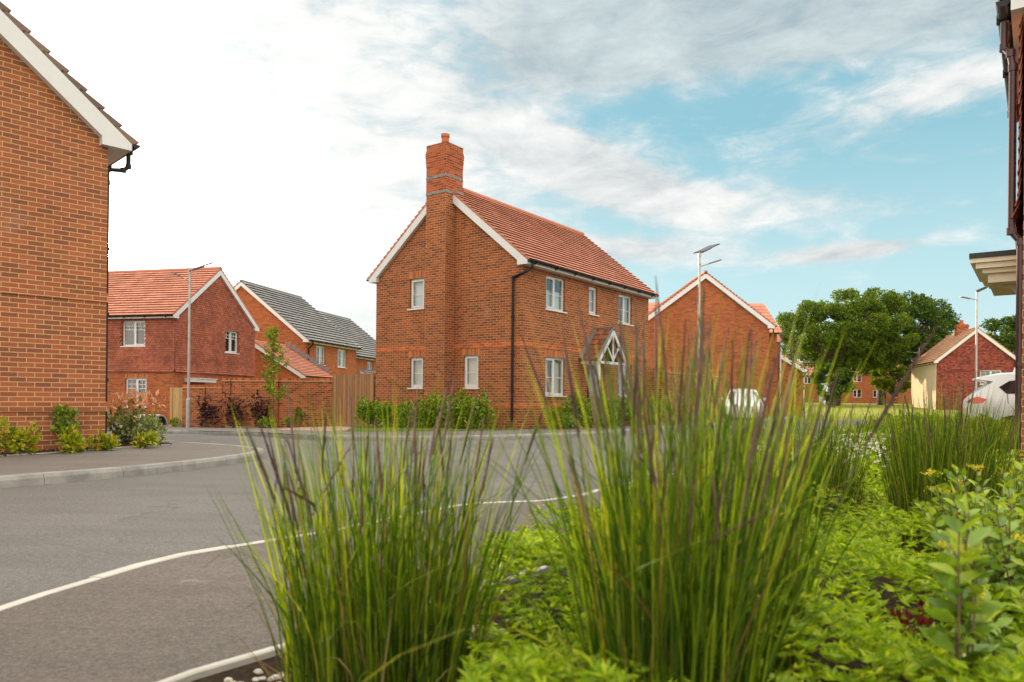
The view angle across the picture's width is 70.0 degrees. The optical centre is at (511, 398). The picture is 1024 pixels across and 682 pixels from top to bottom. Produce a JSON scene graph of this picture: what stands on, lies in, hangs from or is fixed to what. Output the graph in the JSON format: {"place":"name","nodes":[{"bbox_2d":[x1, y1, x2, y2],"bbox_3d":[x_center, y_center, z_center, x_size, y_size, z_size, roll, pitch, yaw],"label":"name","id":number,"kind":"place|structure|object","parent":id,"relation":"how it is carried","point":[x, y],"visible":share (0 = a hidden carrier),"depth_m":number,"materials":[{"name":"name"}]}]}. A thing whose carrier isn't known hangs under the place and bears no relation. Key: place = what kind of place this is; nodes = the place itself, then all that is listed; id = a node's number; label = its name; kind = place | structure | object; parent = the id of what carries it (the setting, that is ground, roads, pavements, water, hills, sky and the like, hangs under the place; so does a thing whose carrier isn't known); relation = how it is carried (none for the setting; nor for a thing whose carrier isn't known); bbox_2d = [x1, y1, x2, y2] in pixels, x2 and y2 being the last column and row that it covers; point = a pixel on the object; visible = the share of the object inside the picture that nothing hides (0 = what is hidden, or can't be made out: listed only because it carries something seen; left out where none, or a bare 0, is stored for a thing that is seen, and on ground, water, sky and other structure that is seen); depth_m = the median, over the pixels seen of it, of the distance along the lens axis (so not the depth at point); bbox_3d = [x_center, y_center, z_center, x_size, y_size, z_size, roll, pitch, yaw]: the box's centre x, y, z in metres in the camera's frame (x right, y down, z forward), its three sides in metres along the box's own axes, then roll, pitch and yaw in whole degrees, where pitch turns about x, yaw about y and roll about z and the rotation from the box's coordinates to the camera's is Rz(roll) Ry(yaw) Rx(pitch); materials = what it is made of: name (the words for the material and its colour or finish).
{"place":"outdoors","nodes":[
{"label":"outdoors","id":0,"kind":"place"},
{"bbox_2d":[0,439,253,474],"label":"pavement","id":1,"kind":"structure","parent":0,"point":[91,459],"depth_m":10.26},
{"bbox_2d":[0,441,171,455],"bbox_3d":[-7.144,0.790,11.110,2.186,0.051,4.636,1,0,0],"label":"mulch","id":2,"kind":"object","parent":1,"relation":"on","point":[4,453],"visible":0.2,"depth_m":11.38,"materials":[{"name":"brown plant"}]},
{"bbox_2d":[0,415,42,453],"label":"shrub","id":3,"kind":"object","parent":2,"relation":"on","point":[18,436],"visible":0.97,"depth_m":10.47,"materials":[{"name":"yellow plant"}]},
{"bbox_2d":[48,403,81,448],"bbox_3d":[-6.982,0.436,11.419,0.562,0.733,0.374,1,0,0],"label":"shrub","id":4,"kind":"object","parent":2,"relation":"on","point":[62,422],"visible":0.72,"depth_m":11.41,"materials":[{"name":"green plant"}]},
{"bbox_2d":[0,2,139,451],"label":"brick house","id":5,"kind":"structure","parent":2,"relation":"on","point":[67,142],"depth_m":11.41,"materials":[{"name":"orange brick"}]},
{"bbox_2d":[54,424,87,453],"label":"shrub","id":6,"kind":"object","parent":2,"relation":"on","point":[75,438],"visible":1,"depth_m":10.94,"materials":[{"name":"yellow plant"}]},
{"bbox_2d":[0,444,170,456],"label":"bed edging","id":7,"kind":"object","parent":2,"relation":"on","point":[65,451],"visible":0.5,"depth_m":10.90,"materials":[{"name":"concrete"}]},
{"bbox_2d":[84,428,120,450],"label":"shrub","id":8,"kind":"object","parent":2,"relation":"on","point":[107,442],"visible":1,"depth_m":11.48,"materials":[{"name":"yellow plant"}]},
{"bbox_2d":[107,387,166,442],"bbox_3d":[-6.947,0.329,13.326,1.129,1.093,0.979,1,0,0],"label":"shrub","id":9,"kind":"object","parent":2,"relation":"on","point":[121,431],"visible":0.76,"depth_m":13.24,"materials":[{"name":"green plant"}]},
{"bbox_2d":[125,410,167,442],"bbox_3d":[-6.453,0.504,13.014,0.667,0.624,0.584,1,0,0],"label":"shrub","id":10,"kind":"object","parent":2,"relation":"on","point":[148,424],"visible":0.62,"depth_m":12.94,"materials":[{"name":"green plant"}]},
{"bbox_2d":[130,429,160,447],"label":"shrub","id":11,"kind":"object","parent":1,"relation":"on","point":[146,439],"visible":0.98,"depth_m":12.17,"materials":[{"name":"yellow plant"}]},
{"bbox_2d":[107,267,260,423],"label":"brick house","id":12,"kind":"structure","parent":0,"point":[148,330],"depth_m":33.83,"materials":[{"name":"red brick"}]},
{"bbox_2d":[120,320,145,346],"bbox_3d":[-17.111,-2.975,33.180,1.360,1.260,0.250,1,0,14],"label":"window","id":13,"kind":"structure","parent":12,"relation":"in","point":[134,331],"depth_m":33.27,"materials":[{"name":"white plastic"}]},
{"bbox_2d":[123,378,146,407],"bbox_3d":[-17.007,-0.288,33.147,1.250,1.390,0.250,1,0,14],"label":"window","id":14,"kind":"structure","parent":12,"relation":"in","point":[132,383],"depth_m":33.24,"materials":[{"name":"white plastic"}]},
{"bbox_2d":[224,330,237,353],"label":"window","id":15,"kind":"structure","parent":12,"relation":"in","point":[231,336],"depth_m":36.73,"materials":[{"name":"white plastic"}]},
{"bbox_2d":[224,619,531,681],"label":"gravel","id":16,"kind":"structure","parent":0,"point":[257,672],"depth_m":2.54,"materials":[{"name":"stone"}]},
{"bbox_2d":[0,419,881,601],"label":"road","id":17,"kind":"structure","parent":0,"point":[54,535],"depth_m":6.76,"materials":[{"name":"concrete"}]},
{"bbox_2d":[0,437,264,488],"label":"kerb","id":18,"kind":"structure","parent":17,"relation":"on","point":[27,479],"depth_m":8.84,"materials":[{"name":"concrete"}]},
{"bbox_2d":[0,482,629,610],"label":"edging kerb","id":19,"kind":"structure","parent":17,"relation":"on","point":[88,580],"depth_m":4.19,"materials":[{"name":"concrete"}]},
{"bbox_2d":[0,478,684,681],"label":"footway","id":20,"kind":"structure","parent":17,"relation":"on","point":[150,623],"depth_m":3.25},
{"bbox_2d":[158,565,552,681],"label":"bed edging","id":21,"kind":"object","parent":17,"relation":"on","point":[190,675],"visible":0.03,"depth_m":2.64,"materials":[{"name":"concrete"}]},
{"bbox_2d":[107,417,786,440],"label":"kerb","id":22,"kind":"structure","parent":17,"relation":"on","point":[371,438],"depth_m":18.28,"materials":[{"name":"concrete"}]},
{"bbox_2d":[191,470,1022,681],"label":"planting soil","id":23,"kind":"structure","parent":17,"relation":"on","point":[245,673],"depth_m":3.22,"materials":[{"name":"brown soil"}]},
{"bbox_2d":[354,275,936,681],"bbox_3d":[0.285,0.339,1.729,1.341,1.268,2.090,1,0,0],"label":"ornamental grass","id":24,"kind":"object","parent":23,"relation":"on","point":[664,609],"depth_m":1.68,"materials":[{"name":"plant"}]},
{"bbox_2d":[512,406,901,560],"bbox_3d":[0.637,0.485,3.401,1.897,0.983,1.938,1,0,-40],"label":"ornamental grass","id":25,"kind":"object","parent":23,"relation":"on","point":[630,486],"depth_m":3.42,"materials":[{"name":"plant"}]},
{"bbox_2d":[661,406,768,465],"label":"ornamental grass","id":26,"kind":"object","parent":23,"relation":"on","point":[724,432],"depth_m":7.19,"materials":[{"name":"plant"}]},
{"bbox_2d":[456,463,1023,681],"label":"groundcover","id":27,"kind":"object","parent":23,"relation":"on","point":[521,657],"visible":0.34,"depth_m":2.34,"materials":[{"name":"green plant"}]},
{"bbox_2d":[656,403,862,538],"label":"ornamental grass","id":28,"kind":"object","parent":23,"relation":"on","point":[768,456],"depth_m":4.83,"materials":[{"name":"plant"}]},
{"bbox_2d":[758,429,890,466],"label":"daisies","id":29,"kind":"object","parent":23,"relation":"on","point":[877,442],"visible":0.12,"depth_m":7.57,"materials":[{"name":"white plant"}]},
{"bbox_2d":[759,396,890,529],"bbox_3d":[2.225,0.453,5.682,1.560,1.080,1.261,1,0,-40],"label":"ornamental grass","id":30,"kind":"object","parent":23,"relation":"on","point":[841,468],"depth_m":5.57,"materials":[{"name":"plant"}]},
{"bbox_2d":[710,409,1023,521],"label":"bedding plants","id":31,"kind":"object","parent":23,"relation":"on","point":[880,493],"visible":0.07,"depth_m":9.41,"materials":[{"name":"green plant"}]},
{"bbox_2d":[840,406,898,471],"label":"ornamental grass","id":32,"kind":"object","parent":23,"relation":"on","point":[875,422],"depth_m":10.15,"materials":[{"name":"plant"}]},
{"bbox_2d":[867,599,949,681],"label":"shrub","id":33,"kind":"object","parent":23,"relation":"on","point":[921,620],"visible":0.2,"depth_m":2.36,"materials":[{"name":"red plant"}]},
{"bbox_2d":[819,373,1023,560],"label":"ornamental grass","id":34,"kind":"object","parent":23,"relation":"on","point":[913,480],"depth_m":4.46,"materials":[{"name":"plant"}]},
{"bbox_2d":[876,402,970,466],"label":"ornamental grass","id":35,"kind":"object","parent":23,"relation":"on","point":[914,435],"depth_m":7.28,"materials":[{"name":"plant"}]},
{"bbox_2d":[918,492,1006,681],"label":"flowering shrub","id":36,"kind":"object","parent":23,"relation":"on","point":[954,578],"visible":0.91,"depth_m":1.90,"materials":[{"name":"green plant"}]},
{"bbox_2d":[913,461,1023,561],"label":"flowering shrub","id":37,"kind":"object","parent":23,"relation":"on","point":[960,489],"visible":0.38,"depth_m":3.56,"materials":[{"name":"green plant"}]},
{"bbox_2d":[926,412,1013,441],"bbox_3d":[6.824,0.620,10.982,1.316,0.858,1.089,1,0,18],"label":"shrub","id":38,"kind":"object","parent":23,"relation":"on","point":[991,419],"visible":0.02,"depth_m":10.81,"materials":[{"name":"green plant"}]},
{"bbox_2d":[926,479,1023,640],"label":"flowering shrub","id":39,"kind":"object","parent":23,"relation":"on","point":[1007,552],"visible":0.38,"depth_m":2.74,"materials":[{"name":"green plant"}]},
{"bbox_2d":[947,403,1014,456],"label":"ornamental grass","id":40,"kind":"object","parent":23,"relation":"on","point":[993,432],"depth_m":8.61,"materials":[{"name":"plant"}]},
{"bbox_2d":[950,451,1023,518],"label":"flowering shrub","id":41,"kind":"object","parent":23,"relation":"on","point":[1009,474],"visible":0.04,"depth_m":5.17,"materials":[{"name":"green plant"}]},
{"bbox_2d":[959,404,1023,518],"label":"ornamental grass","id":42,"kind":"object","parent":23,"relation":"on","point":[1016,454],"depth_m":4.28,"materials":[{"name":"plant"}]},
{"bbox_2d":[966,586,1023,679],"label":"flowering shrub","id":43,"kind":"object","parent":23,"relation":"on","point":[1000,625],"visible":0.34,"depth_m":2.17,"materials":[{"name":"green plant"}]},
{"bbox_2d":[969,0,1023,462],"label":"tile hung house","id":44,"kind":"structure","parent":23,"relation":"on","point":[999,273],"depth_m":7.51,"materials":[{"name":"orange brick"}]},
{"bbox_2d":[693,243,721,356],"bbox_3d":[7.003,-2.341,26.137,0.902,6.505,0.710,1,0,-36],"label":"street lamp","id":45,"kind":"object","parent":17,"relation":"on","point":[703,250],"visible":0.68,"depth_m":25.98,"materials":[{"name":"metal"}]},
{"bbox_2d":[722,388,764,418],"bbox_3d":[11.165,0.279,35.367,2.120,1.770,4.320,1,0,16],"label":"parked car","id":46,"kind":"object","parent":17,"relation":"on","point":[755,393],"visible":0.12,"depth_m":33.90,"materials":[{"name":"white paint"}]},
{"bbox_2d":[775,312,813,406],"bbox_3d":[14.035,-1.596,36.485,1.522,5.443,1.630,1,0,-31],"label":"young tree","id":47,"kind":"object","parent":17,"relation":"on","point":[792,349],"visible":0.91,"depth_m":36.42,"materials":[{"name":"green wood"}]},
{"bbox_2d":[960,286,987,389],"bbox_3d":[22.177,-2.243,34.947,1.469,6.438,0.651,1,0,23],"label":"street lamp","id":48,"kind":"object","parent":17,"relation":"on","point":[976,327],"visible":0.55,"depth_m":34.96,"materials":[{"name":"metal"}]},
{"bbox_2d":[961,368,1014,420],"bbox_3d":[12.784,0.165,16.640,4.320,1.770,2.120,1,0,27],"label":"parked car","id":49,"kind":"object","parent":17,"relation":"on","point":[1004,383],"visible":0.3,"depth_m":16.68,"materials":[{"name":"white paint"}]},
{"bbox_2d":[107,416,791,435],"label":"pavement","id":50,"kind":"structure","parent":0,"point":[372,433],"depth_m":20.38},
{"bbox_2d":[170,387,181,426],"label":"timber gate","id":51,"kind":"structure","parent":50,"relation":"on","point":[175,402],"depth_m":30.16,"materials":[{"name":"beige wood"}]},
{"bbox_2d":[172,262,212,427],"bbox_3d":[-12.399,-2.127,28.345,1.477,6.560,0.504,1,0,-24],"label":"street lamp","id":52,"kind":"object","parent":50,"relation":"on","point":[188,411],"visible":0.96,"depth_m":28.26,"materials":[{"name":"metal"}]},
{"bbox_2d":[182,385,224,426],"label":"garden wall","id":53,"kind":"structure","parent":50,"relation":"on","point":[214,391],"depth_m":29.64,"materials":[{"name":"brick"}]},
{"bbox_2d":[196,394,219,426],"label":"shrub","id":54,"kind":"object","parent":50,"relation":"on","point":[203,411],"visible":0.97,"depth_m":29.21,"materials":[{"name":"purple plant"}]},
{"bbox_2d":[214,392,245,427],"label":"shrub","id":55,"kind":"object","parent":50,"relation":"on","point":[231,412],"visible":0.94,"depth_m":28.90,"materials":[{"name":"purple plant"}]},
{"bbox_2d":[242,390,272,427],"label":"shrub","id":56,"kind":"object","parent":50,"relation":"on","point":[256,407],"visible":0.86,"depth_m":28.59,"materials":[{"name":"purple plant"}]},
{"bbox_2d":[260,324,289,427],"bbox_3d":[-8.910,-0.794,27.298,1.139,4.016,1.187,1,0,0],"label":"young tree","id":57,"kind":"object","parent":50,"relation":"on","point":[271,372],"visible":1,"depth_m":27.37,"materials":[{"name":"green plant"}]},
{"bbox_2d":[222,378,332,426],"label":"garden wall","id":58,"kind":"structure","parent":50,"relation":"on","point":[319,389],"depth_m":28.78,"materials":[{"name":"brick"}]},
{"bbox_2d":[293,406,305,426],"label":"shrub","id":59,"kind":"object","parent":50,"relation":"on","point":[300,413],"visible":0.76,"depth_m":27.65,"materials":[{"name":"green plant"}]},
{"bbox_2d":[279,426,350,430],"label":"block paving","id":60,"kind":"structure","parent":50,"relation":"on","point":[321,429],"depth_m":22.83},
{"bbox_2d":[332,372,377,425],"bbox_3d":[-5.795,0.086,26.828,0.177,2.030,3.590,1,0,-36],"label":"timber fence","id":61,"kind":"object","parent":50,"relation":"on","point":[366,383],"visible":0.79,"depth_m":26.95,"materials":[{"name":"brown wood"}]},
{"bbox_2d":[346,423,628,430],"bbox_3d":[0.109,0.971,25.760,14.106,0.192,8.422,1,0,-31],"label":"turf strip","id":62,"kind":"object","parent":50,"relation":"on","point":[394,428],"visible":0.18,"depth_m":21.59,"materials":[{"name":"green plant"}]},
{"bbox_2d":[354,396,380,426],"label":"shrub","id":63,"kind":"object","parent":62,"relation":"on","point":[363,405],"visible":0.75,"depth_m":23.83,"materials":[{"name":"green plant"}]},
{"bbox_2d":[373,400,400,426],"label":"shrub","id":64,"kind":"object","parent":62,"relation":"on","point":[384,409],"visible":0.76,"depth_m":23.24,"materials":[{"name":"green plant"}]},
{"bbox_2d":[392,397,426,427],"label":"shrub","id":65,"kind":"object","parent":62,"relation":"on","point":[407,407],"visible":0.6,"depth_m":22.71,"materials":[{"name":"green plant"}]},
{"bbox_2d":[416,389,446,427],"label":"shrub","id":66,"kind":"object","parent":62,"relation":"on","point":[432,415],"visible":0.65,"depth_m":22.20,"materials":[{"name":"green plant"}]},
{"bbox_2d":[440,388,470,428],"bbox_3d":[-1.572,0.301,21.824,1.155,1.292,1.128,1,0,0],"label":"shrub","id":67,"kind":"object","parent":62,"relation":"on","point":[455,411],"visible":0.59,"depth_m":21.65,"materials":[{"name":"green plant"}]},
{"bbox_2d":[456,387,496,428],"bbox_3d":[-1.034,0.302,21.209,1.214,1.304,1.180,1,0,0],"label":"shrub","id":68,"kind":"object","parent":62,"relation":"on","point":[478,408],"visible":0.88,"depth_m":21.10,"materials":[{"name":"green plant"}]},
{"bbox_2d":[366,133,658,427],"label":"brick house","id":69,"kind":"structure","parent":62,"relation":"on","point":[460,275],"depth_m":23.02,"materials":[{"name":"orange brick"}]},
{"bbox_2d":[407,357,423,388],"bbox_3d":[-3.103,-0.862,24.047,0.710,1.100,0.250,1,0,36],"label":"window","id":70,"kind":"structure","parent":69,"relation":"in","point":[417,362],"depth_m":24.17,"materials":[{"name":"white plastic"}]},
{"bbox_2d":[407,278,424,310],"bbox_3d":[-3.081,-3.457,24.050,0.760,1.090,0.250,1,0,36],"label":"window","id":71,"kind":"structure","parent":69,"relation":"in","point":[417,285],"depth_m":24.19,"materials":[{"name":"white plastic"}]},
{"bbox_2d":[460,355,479,388],"bbox_3d":[-1.241,-0.848,22.698,0.710,1.110,0.250,1,0,36],"label":"window","id":72,"kind":"structure","parent":69,"relation":"in","point":[471,361],"depth_m":22.82,"materials":[{"name":"white plastic"}]},
{"bbox_2d":[545,275,566,313],"bbox_3d":[1.322,-3.277,23.013,0.250,1.100,1.220,1,0,36],"label":"window","id":73,"kind":"structure","parent":69,"relation":"in","point":[554,300],"depth_m":23.08,"materials":[{"name":"white plastic"}]},
{"bbox_2d":[545,357,566,396],"bbox_3d":[1.294,-0.702,23.045,0.290,1.390,1.250,1,0,36],"label":"window","id":74,"kind":"structure","parent":69,"relation":"in","point":[554,361],"depth_m":23.35,"materials":[{"name":"white plastic"}]},
{"bbox_2d":[588,286,599,316],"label":"window","id":75,"kind":"structure","parent":69,"relation":"in","point":[592,291],"depth_m":25.09,"materials":[{"name":"white plastic"}]},
{"bbox_2d":[618,294,633,325],"bbox_3d":[4.088,-3.273,26.863,0.290,1.250,1.180,1,0,36],"label":"window","id":76,"kind":"structure","parent":69,"relation":"in","point":[624,311],"depth_m":27.17,"materials":[{"name":"white plastic"}]},
{"bbox_2d":[546,404,565,428],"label":"shrub","id":77,"kind":"object","parent":50,"relation":"on","point":[554,415],"visible":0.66,"depth_m":21.30,"materials":[{"name":"green plant"}]},
{"bbox_2d":[557,413,574,428],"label":"shrub","id":78,"kind":"object","parent":50,"relation":"on","point":[570,420],"visible":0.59,"depth_m":21.84,"materials":[{"name":"green plant"}]},
{"bbox_2d":[560,390,594,427],"bbox_3d":[2.014,0.336,22.449,1.370,1.265,1.049,1,0,26],"label":"shrub","id":79,"kind":"object","parent":50,"relation":"on","point":[579,410],"visible":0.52,"depth_m":22.41,"materials":[{"name":"green plant"}]},
{"bbox_2d":[577,391,618,425],"bbox_3d":[2.708,0.339,23.376,1.544,1.294,1.138,1,0,0],"label":"shrub","id":80,"kind":"object","parent":50,"relation":"on","point":[615,403],"visible":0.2,"depth_m":23.26,"materials":[{"name":"green plant"}]},
{"bbox_2d":[606,397,628,426],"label":"shrub","id":81,"kind":"object","parent":50,"relation":"on","point":[620,403],"visible":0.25,"depth_m":24.23,"materials":[{"name":"green plant"}]},
{"bbox_2d":[644,394,664,424],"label":"shrub","id":82,"kind":"object","parent":50,"relation":"on","point":[663,412],"visible":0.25,"depth_m":26.44,"materials":[{"name":"green plant"}]},
{"bbox_2d":[649,368,668,422],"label":"garden wall","id":83,"kind":"structure","parent":50,"relation":"on","point":[651,371],"depth_m":28.10,"materials":[{"name":"brick"}]},
{"bbox_2d":[173,366,791,681],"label":"ornamental grass","id":84,"kind":"object","parent":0,"point":[388,598],"depth_m":2.08,"materials":[{"name":"plant"}]},
{"bbox_2d":[0,0,1018,401],"label":"sky","id":85,"kind":"structure","parent":0,"point":[824,146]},
{"bbox_2d":[668,369,721,421],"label":"garden wall","id":86,"kind":"structure","parent":0,"point":[670,382],"depth_m":29.40,"materials":[{"name":"brick"}]},
{"bbox_2d":[800,402,957,420],"bbox_3d":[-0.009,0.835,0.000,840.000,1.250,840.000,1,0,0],"label":"ground","id":87,"kind":"structure","parent":0,"point":[875,408],"depth_m":57.99,"materials":[{"name":"green plant"}]},
{"bbox_2d":[254,340,332,377],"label":"garage","id":88,"kind":"structure","parent":87,"relation":"on","point":[307,368],"depth_m":42.51,"materials":[{"name":"orange brick"}]},
{"bbox_2d":[233,279,361,375],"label":"brick house","id":89,"kind":"structure","parent":87,"relation":"on","point":[301,323],"depth_m":49.55,"materials":[{"name":"orange brick"}]},
{"bbox_2d":[316,346,325,365],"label":"window","id":90,"kind":"structure","parent":89,"relation":"in","point":[320,356],"depth_m":49.80,"materials":[{"name":"white plastic"}]},
{"bbox_2d":[337,349,344,367],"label":"window","id":91,"kind":"structure","parent":89,"relation":"in","point":[342,352],"depth_m":53.02,"materials":[{"name":"white plastic"}]},
{"bbox_2d":[318,310,375,373],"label":"brick house","id":92,"kind":"structure","parent":87,"relation":"on","point":[363,340],"depth_m":59.76,"materials":[{"name":"tile"}]},
{"bbox_2d":[648,270,782,416],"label":"brick house","id":93,"kind":"structure","parent":87,"relation":"on","point":[681,304],"depth_m":39.10,"materials":[{"name":"orange brick"}]},
{"bbox_2d":[781,353,808,415],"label":"garage","id":94,"kind":"structure","parent":87,"relation":"on","point":[788,373],"depth_m":45.20,"materials":[{"name":"orange brick"}]},
{"bbox_2d":[799,362,818,402],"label":"brick house","id":95,"kind":"structure","parent":87,"relation":"on","point":[808,379],"depth_m":117.86,"materials":[{"name":"orange brick"}]},
{"bbox_2d":[810,362,856,406],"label":"tree","id":96,"kind":"object","parent":87,"relation":"on","point":[848,374],"visible":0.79,"depth_m":65.73,"materials":[{"name":"green plant"}]},
{"bbox_2d":[775,286,921,405],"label":"tree","id":97,"kind":"object","parent":87,"relation":"on","point":[890,343],"visible":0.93,"depth_m":68.94,"materials":[{"name":"green plant"}]},
{"bbox_2d":[827,365,898,403],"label":"brick house","id":98,"kind":"structure","parent":87,"relation":"on","point":[865,391],"depth_m":111.91,"materials":[{"name":"orange brick"}]},
{"bbox_2d":[869,362,910,405],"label":"tree","id":99,"kind":"object","parent":87,"relation":"on","point":[889,385],"visible":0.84,"depth_m":74.59,"materials":[{"name":"green plant"}]},
{"bbox_2d":[833,289,960,404],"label":"tree","id":100,"kind":"object","parent":87,"relation":"on","point":[930,316],"visible":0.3,"depth_m":76.35,"materials":[{"name":"green plant"}]},
{"bbox_2d":[896,378,910,403],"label":"brick house","id":101,"kind":"structure","parent":87,"relation":"on","point":[907,394],"depth_m":102.09,"materials":[{"name":"orange brick"}]},
{"bbox_2d":[908,320,1014,409],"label":"brick house","id":102,"kind":"structure","parent":87,"relation":"on","point":[948,359],"depth_m":61.60,"materials":[{"name":"red brick"}]},
{"bbox_2d":[979,370,1000,384],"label":"window","id":103,"kind":"structure","parent":102,"relation":"in","point":[982,372],"depth_m":61.04,"materials":[{"name":"white plastic"}]},
{"bbox_2d":[979,314,1015,353],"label":"tree","id":104,"kind":"object","parent":87,"relation":"on","point":[1006,338],"visible":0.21,"depth_m":81.75,"materials":[{"name":"green plant"}]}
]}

